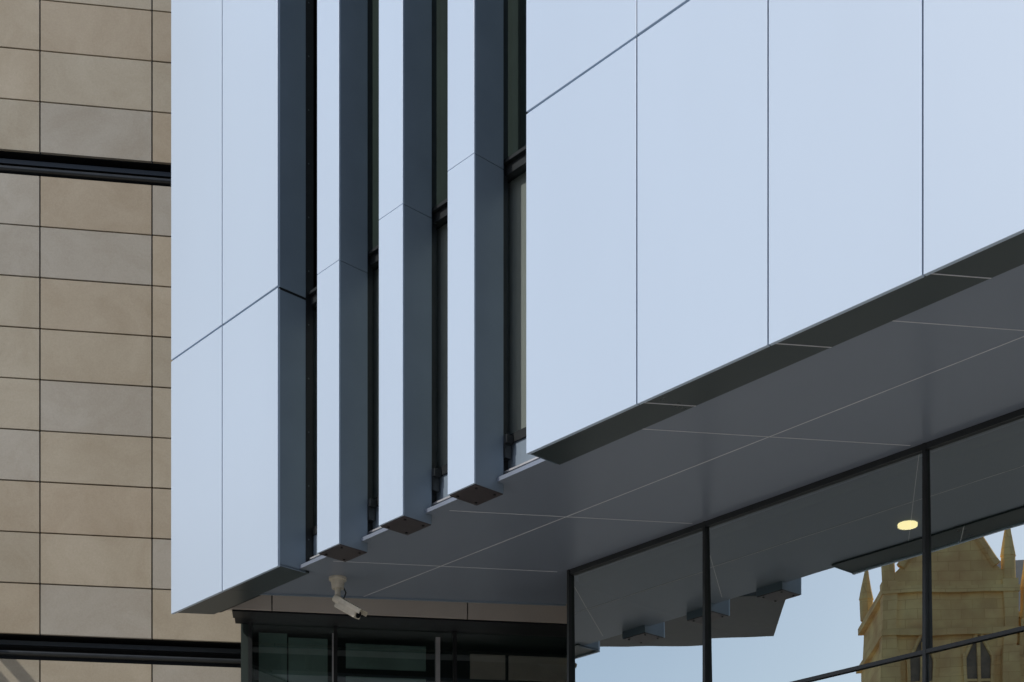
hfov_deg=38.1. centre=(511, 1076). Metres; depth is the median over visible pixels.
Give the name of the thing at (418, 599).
soffit edge trim
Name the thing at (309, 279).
edge channel
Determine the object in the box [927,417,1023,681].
curtain wall pane
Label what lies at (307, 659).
entrance lobby screens
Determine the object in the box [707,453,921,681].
curtain wall pane
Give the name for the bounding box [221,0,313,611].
panel backing
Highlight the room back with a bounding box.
[314,0,527,287]
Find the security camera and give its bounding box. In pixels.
[329,575,367,618]
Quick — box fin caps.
[319,484,502,561]
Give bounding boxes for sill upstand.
[314,438,535,555]
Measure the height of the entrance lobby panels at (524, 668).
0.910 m
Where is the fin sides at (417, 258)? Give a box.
[323,0,502,551]
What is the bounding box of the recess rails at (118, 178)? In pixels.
[0,158,240,663]
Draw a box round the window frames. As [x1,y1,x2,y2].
[309,0,525,535]
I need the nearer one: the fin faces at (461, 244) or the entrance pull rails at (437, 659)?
the fin faces at (461, 244)
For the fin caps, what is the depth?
15.38 m
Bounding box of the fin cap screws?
[325,488,495,560]
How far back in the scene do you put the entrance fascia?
19.04 m
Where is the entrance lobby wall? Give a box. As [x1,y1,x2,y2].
[241,624,566,681]
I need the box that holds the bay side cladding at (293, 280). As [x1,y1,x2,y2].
[280,0,555,572]
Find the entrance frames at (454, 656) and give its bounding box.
[248,622,456,681]
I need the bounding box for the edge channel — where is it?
[305,0,311,570]
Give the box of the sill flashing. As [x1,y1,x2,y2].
[309,457,539,559]
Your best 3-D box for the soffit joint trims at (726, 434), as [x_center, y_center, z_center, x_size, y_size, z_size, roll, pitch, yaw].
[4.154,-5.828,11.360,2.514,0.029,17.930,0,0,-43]
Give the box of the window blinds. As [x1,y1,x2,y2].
[314,172,525,525]
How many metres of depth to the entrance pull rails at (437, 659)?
19.91 m
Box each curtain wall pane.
[572,530,701,681]
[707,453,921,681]
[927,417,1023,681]
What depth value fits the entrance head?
19.32 m
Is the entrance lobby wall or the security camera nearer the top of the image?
the security camera
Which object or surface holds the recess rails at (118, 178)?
attached to the stone cladding at (96, 237)
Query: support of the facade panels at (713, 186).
attached to the panel backing
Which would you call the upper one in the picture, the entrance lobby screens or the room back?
the room back
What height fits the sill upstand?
0.340 m
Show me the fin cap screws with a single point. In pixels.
(405, 520)
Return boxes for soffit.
[265,264,1023,603]
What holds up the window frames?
attached to the upper storeys
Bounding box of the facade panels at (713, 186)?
[171,0,1023,613]
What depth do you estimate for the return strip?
12.07 m
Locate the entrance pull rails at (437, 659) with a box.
[332,633,439,681]
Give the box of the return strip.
[178,233,1023,613]
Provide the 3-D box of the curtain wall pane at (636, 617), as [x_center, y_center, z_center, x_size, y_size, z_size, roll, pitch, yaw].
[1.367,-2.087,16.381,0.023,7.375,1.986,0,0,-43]
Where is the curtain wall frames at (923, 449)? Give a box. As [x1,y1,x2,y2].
[567,408,1023,681]
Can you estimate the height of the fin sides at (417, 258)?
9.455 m
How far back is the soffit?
14.04 m
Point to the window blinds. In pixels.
(517, 304)
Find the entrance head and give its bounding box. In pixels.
[232,595,566,636]
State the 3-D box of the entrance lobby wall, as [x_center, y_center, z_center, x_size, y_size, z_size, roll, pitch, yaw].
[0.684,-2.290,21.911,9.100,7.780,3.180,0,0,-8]
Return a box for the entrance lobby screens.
[259,633,425,681]
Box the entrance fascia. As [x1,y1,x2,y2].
[228,595,566,623]
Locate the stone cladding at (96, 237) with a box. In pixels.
[0,0,240,681]
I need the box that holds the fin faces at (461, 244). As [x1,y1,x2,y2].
[317,0,475,553]
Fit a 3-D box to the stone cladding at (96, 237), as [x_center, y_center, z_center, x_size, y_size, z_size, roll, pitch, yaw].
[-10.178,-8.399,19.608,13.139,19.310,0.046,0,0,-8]
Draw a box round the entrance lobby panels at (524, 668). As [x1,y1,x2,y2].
[470,654,566,681]
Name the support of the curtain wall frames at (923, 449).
on the ground
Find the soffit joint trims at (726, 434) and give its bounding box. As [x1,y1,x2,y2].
[337,273,1023,596]
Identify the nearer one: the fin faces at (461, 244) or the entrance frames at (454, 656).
the fin faces at (461, 244)
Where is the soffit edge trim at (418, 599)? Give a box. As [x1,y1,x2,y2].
[260,593,565,605]

